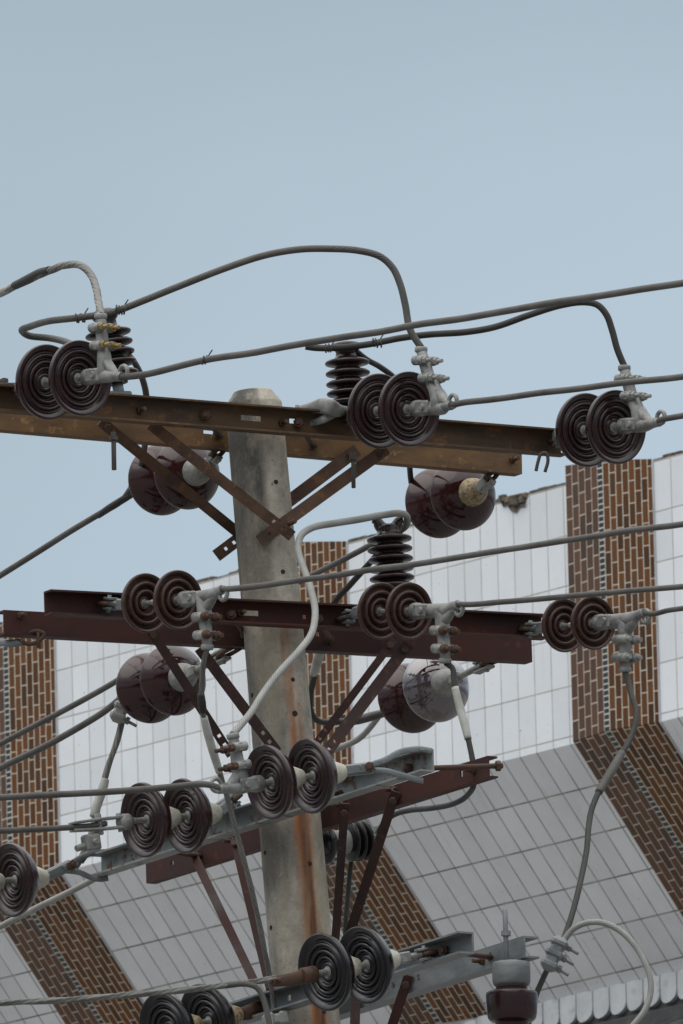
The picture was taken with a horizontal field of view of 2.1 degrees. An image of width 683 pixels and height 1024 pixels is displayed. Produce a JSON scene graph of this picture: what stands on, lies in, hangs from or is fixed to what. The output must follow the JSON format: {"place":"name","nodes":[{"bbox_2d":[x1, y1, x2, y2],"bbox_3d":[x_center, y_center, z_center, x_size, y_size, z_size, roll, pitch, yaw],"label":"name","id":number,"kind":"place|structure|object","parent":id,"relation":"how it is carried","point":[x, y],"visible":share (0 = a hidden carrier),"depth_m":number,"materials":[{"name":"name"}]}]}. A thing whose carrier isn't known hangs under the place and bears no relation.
{"place":"outdoors","nodes":[
{"label":"outdoors","id":0,"kind":"place"},
{"bbox_2d":[0,451,682,1023],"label":"tiled building","id":1,"kind":"structure","parent":0,"point":[550,727],"depth_m":98.43,"materials":[{"name":"white tile"}]},
{"bbox_2d":[0,0,682,621],"label":"sky","id":2,"kind":"structure","parent":0,"point":[498,153],"materials":[{"name":"blue"}]},
{"label":"ground","id":3,"kind":"structure","parent":0,"visible":0},
{"bbox_2d":[0,378,564,1023],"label":"utility pole","id":4,"kind":"object","parent":3,"relation":"on","point":[258,436],"visible":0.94,"depth_m":60.76,"materials":[{"name":"metal"}]},
{"bbox_2d":[0,843,108,916],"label":"insulator string","id":5,"kind":"object","parent":4,"relation":"attached to","point":[24,878],"visible":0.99,"depth_m":61.22,"materials":[{"name":"red ceramic"}]},
{"bbox_2d":[11,313,128,419],"bbox_3d":[-0.865,-0.447,60.135,0.240,0.309,0.629,6,-13,-38],"label":"insulator string","id":6,"kind":"object","parent":4,"relation":"attached to","point":[74,377],"visible":1,"depth_m":60.08,"materials":[{"name":"red ceramic"}]},
{"bbox_2d":[0,259,103,312],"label":"jumper wire","id":7,"kind":"object","parent":6,"relation":"attached to","point":[38,273],"visible":1,"depth_m":60.57,"materials":[{"name":"metal"}]},
{"bbox_2d":[119,280,682,378],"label":"overhead wire","id":8,"kind":"object","parent":6,"relation":"attached to","point":[412,326],"visible":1,"depth_m":58.61,"materials":[{"name":"metal"}]},
{"bbox_2d":[85,307,137,393],"bbox_3d":[-0.731,-0.499,60.697,0.168,0.308,0.148,-2,-10,0],"label":"pin insulator","id":9,"kind":"object","parent":4,"relation":"attached to","point":[119,356],"visible":0.52,"depth_m":60.66,"materials":[{"name":"ceramic"}]},
{"bbox_2d":[128,354,148,465],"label":"jumper wire","id":10,"kind":"object","parent":9,"relation":"attached to","point":[143,381],"visible":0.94,"depth_m":60.86,"materials":[{"name":"metal"}]},
{"bbox_2d":[18,244,423,345],"bbox_3d":[-0.458,-0.660,60.746,1.377,0.350,0.450,-6,-11,22],"label":"jumper wire","id":11,"kind":"object","parent":9,"relation":"attached to","point":[122,309],"visible":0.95,"depth_m":60.70,"materials":[{"name":"metal"}]},
{"bbox_2d":[68,778,242,857],"bbox_3d":[-0.591,0.971,60.553,0.643,0.262,0.241,5,-12,-33],"label":"insulator string","id":12,"kind":"object","parent":4,"relation":"attached to","point":[149,824],"visible":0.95,"depth_m":60.55,"materials":[{"name":"red ceramic"}]},
{"bbox_2d":[0,821,107,832],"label":"overhead wire","id":13,"kind":"object","parent":12,"relation":"attached to","point":[41,829],"visible":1,"depth_m":60.30,"materials":[{"name":"metal"}]},
{"bbox_2d":[96,570,228,649],"bbox_3d":[-0.566,0.327,60.127,0.189,0.293,0.700,6,-13,-37],"label":"insulator string","id":14,"kind":"object","parent":4,"relation":"attached to","point":[173,599],"visible":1,"depth_m":60.07,"materials":[{"name":"ceramic"}]},
{"bbox_2d":[197,650,277,1013],"bbox_3d":[-0.338,1.054,60.197,0.070,1.148,0.784,-4,-10,14],"label":"jumper wire","id":15,"kind":"object","parent":14,"relation":"hanging from","point":[209,739],"visible":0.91,"depth_m":60.17,"materials":[{"name":"metal"}]},
{"bbox_2d":[220,521,682,591],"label":"overhead wire","id":16,"kind":"object","parent":14,"relation":"attached to","point":[485,553],"visible":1,"depth_m":58.85,"materials":[{"name":"metal"}]},
{"bbox_2d":[128,446,225,515],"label":"insulator string","id":17,"kind":"object","parent":4,"relation":"attached to","point":[152,492],"visible":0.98,"depth_m":61.20,"materials":[{"name":"red ceramic"}]},
{"bbox_2d":[0,489,132,578],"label":"overhead wire","id":18,"kind":"object","parent":17,"relation":"attached to","point":[126,497],"visible":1,"depth_m":61.85,"materials":[{"name":"metal"}]},
{"bbox_2d":[116,646,241,723],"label":"insulator string","id":19,"kind":"object","parent":4,"relation":"attached to","point":[149,689],"visible":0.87,"depth_m":61.23,"materials":[{"name":"red ceramic"}]},
{"bbox_2d":[0,698,116,771],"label":"overhead wire","id":20,"kind":"object","parent":19,"relation":"attached to","point":[106,710],"visible":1,"depth_m":61.87,"materials":[{"name":"metal"}]},
{"bbox_2d":[110,700,136,726],"bbox_3d":[-0.698,0.653,61.527,0.102,0.089,0.064,-2,-10,0],"label":"cable clamp","id":21,"kind":"object","parent":19,"relation":"hanging from","point":[118,713],"visible":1,"depth_m":61.50,"materials":[{"name":"grey metal"}]},
{"bbox_2d":[76,723,123,868],"bbox_3d":[-0.778,0.885,61.491,0.198,0.552,0.040,1,-10,-16],"label":"jumper wire","id":22,"kind":"object","parent":21,"relation":"hanging from","point":[97,802],"visible":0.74,"depth_m":61.49,"materials":[{"name":"metal"}]},
{"bbox_2d":[139,983,263,1023],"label":"insulator string","id":23,"kind":"object","parent":4,"relation":"attached to","point":[207,1007],"visible":0.93,"depth_m":60.40,"materials":[{"name":"black ceramic"}]},
{"bbox_2d":[262,1010,291,1023],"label":"cable clamp","id":24,"kind":"object","parent":4,"relation":"attached to","point":[283,1017],"visible":0.95,"depth_m":60.40,"materials":[{"name":"grey metal"}]},
{"bbox_2d":[209,732,431,819],"bbox_3d":[-0.067,0.839,59.537,0.837,0.269,0.236,5,-12,-34],"label":"insulator string","id":25,"kind":"object","parent":4,"relation":"attached to","point":[307,775],"visible":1,"depth_m":59.45,"materials":[{"name":"black ceramic"}]},
{"bbox_2d":[0,781,220,799],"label":"overhead wire","id":26,"kind":"object","parent":25,"relation":"attached to","point":[106,791],"visible":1,"depth_m":59.09,"materials":[{"name":"metal"}]},
{"bbox_2d":[325,341,369,405],"bbox_3d":[0.022,-0.418,61.113,0.148,0.258,0.144,-2,-10,0],"label":"pin insulator","id":27,"kind":"object","parent":4,"relation":"attached to","point":[348,372],"visible":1,"depth_m":61.07,"materials":[{"name":"ceramic"}]},
{"bbox_2d":[356,349,413,482],"bbox_3d":[0.191,-0.279,61.543,0.112,0.347,0.963,-3,-10,11],"label":"jumper wire","id":28,"kind":"object","parent":27,"relation":"attached to","point":[380,367],"visible":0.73,"depth_m":61.22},
{"bbox_2d":[305,300,626,364],"bbox_3d":[0.399,-0.559,61.079,1.030,0.232,0.034,-2,-10,1],"label":"jumper wire","id":29,"kind":"object","parent":27,"relation":"attached to","point":[597,305],"visible":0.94,"depth_m":61.08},
{"bbox_2d":[322,820,378,864],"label":"insulator string","id":30,"kind":"object","parent":4,"relation":"attached to","point":[361,836],"visible":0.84,"depth_m":61.19,"materials":[{"name":"black ceramic"}]},
{"bbox_2d":[343,861,352,934],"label":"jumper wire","id":31,"kind":"object","parent":30,"relation":"hanging from","point":[348,893],"visible":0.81,"depth_m":61.26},
{"bbox_2d":[269,926,438,1010],"bbox_3d":[0.032,1.429,59.532,0.635,0.274,0.246,6,-13,-37],"label":"insulator string","id":32,"kind":"object","parent":4,"relation":"attached to","point":[360,964],"visible":1,"depth_m":59.50,"materials":[{"name":"black ceramic"}]},
{"bbox_2d":[0,976,276,1006],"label":"overhead wire","id":33,"kind":"object","parent":32,"relation":"attached to","point":[123,995],"visible":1,"depth_m":59.02,"materials":[{"name":"metal"}]},
{"bbox_2d":[225,981,271,1023],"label":"jumper wire","id":34,"kind":"object","parent":33,"relation":"attached to","point":[259,991],"visible":1,"depth_m":59.23,"materials":[{"name":"metal"}]},
{"bbox_2d":[367,518,414,586],"bbox_3d":[0.159,0.173,61.073,0.152,0.328,0.146,-2,-10,0],"label":"pin insulator","id":35,"kind":"object","parent":4,"relation":"attached to","point":[388,540],"visible":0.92,"depth_m":61.04,"materials":[{"name":"ceramic"}]},
{"bbox_2d":[230,510,409,732],"bbox_3d":[-0.118,0.362,60.279,0.197,0.975,1.738,-5,-11,18],"label":"jumper wire","id":36,"kind":"object","parent":35,"relation":"attached to","point":[279,672],"visible":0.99,"depth_m":60.29,"materials":[{"name":"metal"}]},
{"bbox_2d":[309,554,383,725],"bbox_3d":[0.018,0.418,61.573,0.268,0.457,1.020,-2,-10,0],"label":"jumper wire","id":37,"kind":"object","parent":35,"relation":"attached to","point":[317,661],"visible":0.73,"depth_m":61.64,"materials":[{"name":"grey plastic"}]},
{"bbox_2d":[335,582,464,663],"bbox_3d":[0.183,0.365,60.525,0.183,0.311,0.682,6,-12,-36],"label":"insulator string","id":38,"kind":"object","parent":4,"relation":"attached to","point":[406,611],"visible":1,"depth_m":60.49,"materials":[{"name":"ceramic"}]},
{"bbox_2d":[377,663,475,831],"bbox_3d":[0.269,0.770,60.756,0.088,0.435,1.208,1,-10,-12],"label":"jumper wire","id":39,"kind":"object","parent":38,"relation":"attached to","point":[460,713],"visible":0.91,"depth_m":60.27,"materials":[{"name":"grey plastic"}]},
{"bbox_2d":[456,583,682,607],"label":"overhead wire","id":40,"kind":"object","parent":38,"relation":"attached to","point":[573,595],"visible":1,"depth_m":59.77,"materials":[{"name":"metal"}]},
{"bbox_2d":[342,346,458,448],"bbox_3d":[0.180,-0.355,60.727,0.241,0.311,0.616,6,-13,-38],"label":"insulator string","id":41,"kind":"object","parent":4,"relation":"attached to","point":[407,408],"visible":1,"depth_m":60.68,"materials":[{"name":"red ceramic"}]},
{"bbox_2d":[449,373,682,407],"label":"overhead wire","id":42,"kind":"object","parent":41,"relation":"attached to","point":[568,389],"visible":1,"depth_m":59.97,"materials":[{"name":"metal"}]},
{"bbox_2d":[378,659,496,732],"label":"insulator string","id":43,"kind":"object","parent":4,"relation":"attached to","point":[414,695],"visible":0.93,"depth_m":61.67,"materials":[{"name":"red ceramic"}]},
{"bbox_2d":[0,719,380,930],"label":"overhead wire","id":44,"kind":"object","parent":43,"relation":"attached to","point":[368,729],"visible":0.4,"depth_m":63.29,"materials":[{"name":"metal"}]},
{"bbox_2d":[405,469,498,537],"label":"insulator string","id":45,"kind":"object","parent":4,"relation":"attached to","point":[441,504],"visible":1,"depth_m":61.66,"materials":[{"name":"red ceramic"}]},
{"bbox_2d":[0,521,410,746],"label":"overhead wire","id":46,"kind":"object","parent":45,"relation":"attached to","point":[112,682],"visible":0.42,"depth_m":63.32,"materials":[{"name":"metal"}]},
{"bbox_2d":[486,909,537,1023],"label":"post insulator","id":47,"kind":"object","parent":4,"relation":"attached to","point":[511,998],"visible":1,"depth_m":59.74,"materials":[{"name":"ceramic"}]},
{"bbox_2d":[541,935,578,976],"bbox_3d":[0.684,1.392,59.631,0.122,0.129,0.067,-2,-10,0],"label":"cable clamp","id":48,"kind":"object","parent":4,"relation":"attached to","point":[554,953],"visible":1,"depth_m":59.61,"materials":[{"name":"metal"}]},
{"bbox_2d":[562,918,653,1023],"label":"jumper wire","id":49,"kind":"object","parent":48,"relation":"attached to","point":[639,1017],"visible":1,"depth_m":59.61,"materials":[{"name":"metal"}]},
{"bbox_2d":[518,597,651,672],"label":"insulator string","id":50,"kind":"object","parent":4,"relation":"attached to","point":[590,623],"visible":0.99,"depth_m":60.79,"materials":[{"name":"ceramic"}]},
{"bbox_2d":[529,672,638,1023],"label":"jumper wire","id":51,"kind":"object","parent":50,"relation":"hanging from","point":[611,771],"visible":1,"depth_m":60.16,"materials":[{"name":"metal"}]},
{"bbox_2d":[643,606,682,615],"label":"overhead wire","id":52,"kind":"object","parent":50,"relation":"attached to","point":[663,611],"visible":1,"depth_m":60.48,"materials":[{"name":"metal"}]},
{"bbox_2d":[548,364,666,466],"bbox_3d":[0.847,-0.301,61.100,0.239,0.313,0.619,6,-13,-37],"label":"insulator string","id":53,"kind":"object","parent":4,"relation":"attached to","point":[609,426],"visible":0.98,"depth_m":61.05,"materials":[{"name":"red ceramic"}]},
{"bbox_2d":[657,414,682,422],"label":"overhead wire","id":54,"kind":"object","parent":53,"relation":"attached to","point":[671,418],"visible":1,"depth_m":60.81,"materials":[{"name":"metal"}]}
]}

